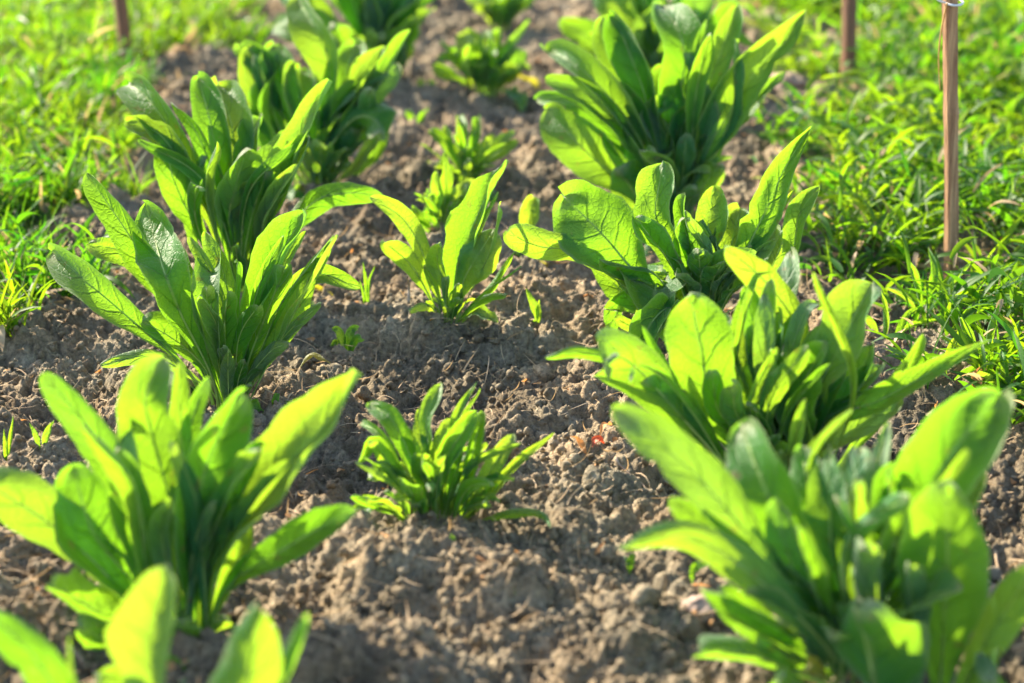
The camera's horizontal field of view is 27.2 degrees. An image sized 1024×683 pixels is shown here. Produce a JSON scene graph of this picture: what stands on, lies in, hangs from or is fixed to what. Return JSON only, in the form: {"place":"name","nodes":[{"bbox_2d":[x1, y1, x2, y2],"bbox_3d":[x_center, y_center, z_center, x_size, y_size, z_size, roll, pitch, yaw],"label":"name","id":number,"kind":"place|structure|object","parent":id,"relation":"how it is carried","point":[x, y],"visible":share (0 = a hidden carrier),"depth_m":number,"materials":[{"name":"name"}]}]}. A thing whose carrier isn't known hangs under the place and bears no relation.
{"place":"outdoors","nodes":[
{"label":"outdoors","id":0,"kind":"place"},
{"bbox_2d":[0,0,1023,682],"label":"soil","id":1,"kind":"structure","parent":0,"point":[30,340],"depth_m":1.61,"materials":[{"name":"brown soil"}]},
{"bbox_2d":[3,417,12,462],"bbox_3d":[-0.364,0.075,1.532,0.009,0.047,0.006,0,20,0],"label":"sprout","id":2,"kind":"object","parent":1,"relation":"on","point":[6,447],"visible":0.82,"depth_m":1.53,"materials":[{"name":"green plant"}]},
{"bbox_2d":[30,420,53,448],"bbox_3d":[-0.342,0.070,1.541,0.019,0.028,0.006,0,20,0],"label":"sprout","id":3,"kind":"object","parent":1,"relation":"on","point":[46,434],"visible":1,"depth_m":1.54,"materials":[{"name":"green plant"}]},
{"bbox_2d":[67,644,99,674],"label":"twig","id":4,"kind":"object","parent":1,"relation":"on","point":[79,656],"visible":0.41,"depth_m":1.24,"materials":[{"name":"grey wood"}]},
{"bbox_2d":[113,0,134,68],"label":"wooden stake","id":5,"kind":"object","parent":1,"relation":"on","point":[121,14],"visible":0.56,"depth_m":2.67,"materials":[{"name":"brown wood"}]},
{"bbox_2d":[0,0,257,351],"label":"plant debris","id":6,"kind":"object","parent":1,"relation":"on","point":[176,74],"visible":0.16,"depth_m":2.58,"materials":[{"name":"plant"}]},
{"bbox_2d":[0,564,308,682],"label":"leafy plant","id":7,"kind":"object","parent":1,"relation":"on","point":[138,633],"visible":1,"depth_m":1.06,"materials":[{"name":"green plant"}]},
{"bbox_2d":[0,353,361,682],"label":"leafy plant","id":8,"kind":"object","parent":1,"relation":"on","point":[182,495],"visible":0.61,"depth_m":1.25,"materials":[{"name":"green plant"}]},
{"bbox_2d":[46,172,360,413],"bbox_3d":[-0.238,-0.033,1.628,0.239,0.196,0.172,0,20,0],"label":"leafy plant","id":9,"kind":"object","parent":1,"relation":"on","point":[203,323],"visible":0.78,"depth_m":1.60,"materials":[{"name":"green plant"}]},
{"bbox_2d":[116,70,381,306],"bbox_3d":[-0.251,-0.128,1.855,0.242,0.207,0.139,10,22,26],"label":"leafy plant","id":10,"kind":"object","parent":1,"relation":"on","point":[227,181],"visible":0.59,"depth_m":1.85,"materials":[{"name":"green plant"}]},
{"bbox_2d":[250,393,289,411],"bbox_3d":[-0.183,0.047,1.604,0.033,0.016,0.010,0,20,0],"label":"sprout","id":11,"kind":"object","parent":1,"relation":"on","point":[257,406],"visible":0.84,"depth_m":1.60,"materials":[{"name":"green plant"}]},
{"bbox_2d":[300,352,330,367],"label":"fallen leaf","id":12,"kind":"object","parent":1,"relation":"on","point":[315,355],"visible":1,"depth_m":1.68,"materials":[{"name":"beige plant"}]},
{"bbox_2d":[233,0,409,204],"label":"leafy plant","id":13,"kind":"object","parent":1,"relation":"on","point":[277,85],"visible":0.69,"depth_m":2.17,"materials":[{"name":"green plant"}]},
{"bbox_2d":[330,325,363,350],"bbox_3d":[-0.136,0.008,1.751,0.026,0.042,0.024,-7,21,-18],"label":"sprout","id":14,"kind":"object","parent":1,"relation":"on","point":[348,338],"visible":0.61,"depth_m":1.75,"materials":[{"name":"green plant"}]},
{"bbox_2d":[273,0,435,104],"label":"leafy plant","id":15,"kind":"object","parent":1,"relation":"on","point":[373,24],"visible":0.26,"depth_m":2.56,"materials":[{"name":"green plant"}]},
{"bbox_2d":[360,263,374,302],"bbox_3d":[-0.125,-0.045,1.837,0.014,0.049,0.005,0,20,0],"label":"sprout","id":16,"kind":"object","parent":1,"relation":"on","point":[366,294],"visible":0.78,"depth_m":1.84,"materials":[{"name":"green plant"}]},
{"bbox_2d":[406,275,410,303],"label":"twig","id":17,"kind":"object","parent":1,"relation":"on","point":[408,293],"visible":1,"depth_m":1.80,"materials":[{"name":"wood"}]},
{"bbox_2d":[405,109,427,122],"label":"sprout","id":18,"kind":"object","parent":1,"relation":"on","point":[410,115],"visible":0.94,"depth_m":2.42,"materials":[{"name":"green plant"}]},
{"bbox_2d":[417,78,434,85],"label":"sprout","id":19,"kind":"object","parent":1,"relation":"on","point":[420,81],"visible":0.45,"depth_m":2.55,"materials":[{"name":"green plant"}]},
{"bbox_2d":[411,150,473,231],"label":"leafy seedling","id":20,"kind":"object","parent":1,"relation":"on","point":[440,197],"visible":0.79,"depth_m":1.98,"materials":[{"name":"green plant"}]},
{"bbox_2d":[370,159,521,323],"bbox_3d":[-0.037,-0.069,1.743,0.114,0.144,0.120,-14,24,-34],"label":"leafy seedling","id":21,"kind":"object","parent":1,"relation":"on","point":[460,264],"visible":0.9,"depth_m":1.76,"materials":[{"name":"green plant"}]},
{"bbox_2d":[350,382,553,540],"bbox_3d":[-0.046,0.088,1.388,0.157,0.098,0.105,12,23,29],"label":"leafy seedling","id":22,"kind":"object","parent":1,"relation":"on","point":[437,473],"visible":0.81,"depth_m":1.40,"materials":[{"name":"green plant"}]},
{"bbox_2d":[420,114,517,204],"bbox_3d":[-0.038,-0.192,2.191,0.088,0.080,0.122,-14,24,-33],"label":"leafy seedling","id":23,"kind":"object","parent":1,"relation":"on","point":[474,157],"visible":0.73,"depth_m":2.19,"materials":[{"name":"green plant"}]},
{"bbox_2d":[432,19,539,112],"bbox_3d":[-0.031,-0.332,2.538,0.130,0.098,0.140,0,20,0],"label":"leafy seedling","id":24,"kind":"object","parent":1,"relation":"on","point":[486,62],"visible":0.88,"depth_m":2.54,"materials":[{"name":"green plant"}]},
{"bbox_2d":[468,0,534,34],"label":"leafy seedling","id":25,"kind":"object","parent":1,"relation":"on","point":[501,14],"visible":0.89,"depth_m":2.92,"materials":[{"name":"green plant"}]},
{"bbox_2d":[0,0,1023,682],"bbox_3d":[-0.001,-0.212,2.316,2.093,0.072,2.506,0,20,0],"label":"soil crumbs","id":26,"kind":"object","parent":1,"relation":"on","point":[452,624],"visible":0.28,"depth_m":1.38,"materials":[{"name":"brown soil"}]},
{"bbox_2d":[0,0,1023,682],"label":"plant debris","id":27,"kind":"object","parent":1,"relation":"on","point":[672,680],"visible":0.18,"depth_m":1.52,"materials":[{"name":"plant"}]},
{"bbox_2d":[7,19,1023,682],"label":"soil clods","id":28,"kind":"object","parent":1,"relation":"on","point":[641,591],"visible":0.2,"depth_m":1.36,"materials":[{"name":"brown soil"}]},
{"bbox_2d":[526,289,541,324],"bbox_3d":[0.018,-0.026,1.787,0.013,0.039,0.008,0,20,0],"label":"sprout","id":29,"kind":"object","parent":1,"relation":"on","point":[535,308],"visible":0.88,"depth_m":1.78,"materials":[{"name":"green plant"}]},
{"bbox_2d":[570,436,586,453],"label":"dry leaf","id":30,"kind":"object","parent":1,"relation":"on","point":[580,442],"visible":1,"depth_m":1.53,"materials":[{"name":"orange plant"}]},
{"bbox_2d":[591,435,603,446],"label":"dry leaf","id":31,"kind":"object","parent":1,"relation":"on","point":[595,439],"visible":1,"depth_m":1.54,"materials":[{"name":"plant"}]},
{"bbox_2d":[598,421,611,442],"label":"dry leaf","id":32,"kind":"object","parent":1,"relation":"on","point":[603,425],"visible":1,"depth_m":1.55,"materials":[{"name":"yellow plant"}]},
{"bbox_2d":[614,457,645,487],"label":"twig","id":33,"kind":"object","parent":1,"relation":"on","point":[620,465],"visible":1,"depth_m":1.51,"materials":[{"name":"grey wood"}]},
{"bbox_2d":[624,553,635,573],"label":"sprout","id":34,"kind":"object","parent":1,"relation":"on","point":[630,561],"visible":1,"depth_m":1.35,"materials":[{"name":"green plant"}]},
{"bbox_2d":[559,0,752,69],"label":"leafy plant","id":35,"kind":"object","parent":1,"relation":"on","point":[635,16],"visible":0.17,"depth_m":2.53,"materials":[{"name":"green plant"}]},
{"bbox_2d":[503,126,819,344],"bbox_3d":[0.117,-0.075,1.713,0.244,0.195,0.132,-12,23,-31],"label":"leafy plant","id":36,"kind":"object","parent":1,"relation":"on","point":[602,234],"visible":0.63,"depth_m":1.72,"materials":[{"name":"green plant"}]},
{"bbox_2d":[534,0,806,256],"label":"leafy plant","id":37,"kind":"object","parent":1,"relation":"on","point":[618,115],"visible":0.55,"depth_m":2.04,"materials":[{"name":"green plant"}]},
{"bbox_2d":[681,594,716,622],"bbox_3d":[0.113,0.162,1.282,0.024,0.017,0.023,0,20,0],"label":"stone","id":38,"kind":"object","parent":1,"relation":"on","point":[699,603],"visible":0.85,"depth_m":1.28,"materials":[{"name":"beige stone"}]},
{"bbox_2d":[689,561,708,583],"bbox_3d":[0.117,0.148,1.329,0.012,0.023,0.012,0,20,0],"label":"sprout","id":39,"kind":"object","parent":1,"relation":"on","point":[696,566],"visible":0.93,"depth_m":1.33,"materials":[{"name":"green plant"}]},
{"bbox_2d":[546,246,988,472],"bbox_3d":[0.165,0.038,1.381,0.230,0.199,0.178,-16,25,-36],"label":"leafy plant","id":40,"kind":"object","parent":1,"relation":"on","point":[714,382],"visible":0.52,"depth_m":1.38,"materials":[{"name":"green plant"}]},
{"bbox_2d":[772,71,809,91],"bbox_3d":[0.342,-0.316,2.593,0.054,0.034,0.057,0,20,0],"label":"stone","id":41,"kind":"object","parent":1,"relation":"on","point":[795,80],"visible":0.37,"depth_m":2.57,"materials":[{"name":"grey stone"}]},
{"bbox_2d":[611,386,1023,682],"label":"leafy plant","id":42,"kind":"object","parent":1,"relation":"on","point":[823,557],"visible":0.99,"depth_m":1.17,"materials":[{"name":"green plant"}]},
{"bbox_2d":[839,0,857,86],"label":"wooden stake","id":43,"kind":"object","parent":1,"relation":"on","point":[849,25],"visible":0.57,"depth_m":2.55,"materials":[{"name":"brown wood"}]},
{"bbox_2d":[750,0,1018,346],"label":"plant debris","id":44,"kind":"object","parent":1,"relation":"on","point":[894,286],"visible":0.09,"depth_m":1.94,"materials":[{"name":"plant"}]},
{"bbox_2d":[863,217,926,255],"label":"grass weed","id":45,"kind":"object","parent":1,"relation":"on","point":[898,225],"depth_m":1.95,"materials":[{"name":"green plant"}]},
{"bbox_2d":[886,247,969,324],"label":"grass weed","id":46,"kind":"object","parent":1,"relation":"on","point":[936,268],"depth_m":1.80,"materials":[{"name":"green plant"}]},
{"bbox_2d":[923,332,975,379],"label":"grass weed","id":47,"kind":"object","parent":1,"relation":"on","point":[970,369],"depth_m":1.66,"materials":[{"name":"green plant"}]},
{"bbox_2d":[942,0,958,283],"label":"wooden stake","id":48,"kind":"object","parent":1,"relation":"on","point":[950,117],"visible":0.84,"depth_m":1.83,"materials":[{"name":"brown wood"}]},
{"bbox_2d":[937,0,963,6],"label":"string tie","id":49,"kind":"object","parent":48,"relation":"attached to","point":[956,5],"visible":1,"depth_m":1.79,"materials":[{"name":"white"}]},
{"bbox_2d":[938,3,947,89],"bbox_3d":[0.366,-0.251,1.800,0.005,0.075,0.002,0,20,0],"label":"raffia strand","id":50,"kind":"object","parent":49,"relation":"hanging from","point":[946,5],"visible":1,"depth_m":1.80},
{"bbox_2d":[971,367,983,387],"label":"dry leaf","id":51,"kind":"object","parent":1,"relation":"on","point":[974,378],"visible":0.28,"depth_m":1.61,"materials":[{"name":"beige plant"}]},
{"bbox_2d":[940,305,1018,354],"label":"grass weed","id":52,"kind":"object","parent":1,"relation":"on","point":[991,333],"depth_m":1.67,"materials":[{"name":"green plant"}]},
{"bbox_2d":[994,550,1001,578],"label":"twig","id":53,"kind":"object","parent":1,"relation":"on","point":[996,559],"visible":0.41,"depth_m":1.38,"materials":[{"name":"wood"}]},
{"bbox_2d":[973,349,1023,390],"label":"grass weed","id":54,"kind":"object","parent":1,"relation":"on","point":[1004,369],"depth_m":1.61,"materials":[{"name":"green plant"}]},
{"bbox_2d":[514,195,553,267],"bbox_3d":[0.017,-0.097,1.917,0.042,0.066,0.039,0,20,0],"label":"sprout","id":55,"kind":"object","parent":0,"point":[529,212],"visible":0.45,"depth_m":1.92,"materials":[{"name":"green plant"}]},
{"bbox_2d":[716,0,1023,423],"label":"grass","id":56,"kind":"structure","parent":0,"point":[1008,129],"depth_m":2.17,"materials":[{"name":"green plant"}]},
{"bbox_2d":[866,291,936,340],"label":"grass weed","id":57,"kind":"object","parent":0,"point":[870,322],"depth_m":1.76,"materials":[{"name":"green plant"}]},
{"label":"ground","id":58,"kind":"structure","parent":0,"visible":0},
{"bbox_2d":[0,0,272,337],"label":"grass","id":59,"kind":"structure","parent":58,"relation":"on","point":[11,286],"depth_m":2.40,"materials":[{"name":"green plant"}]}
]}

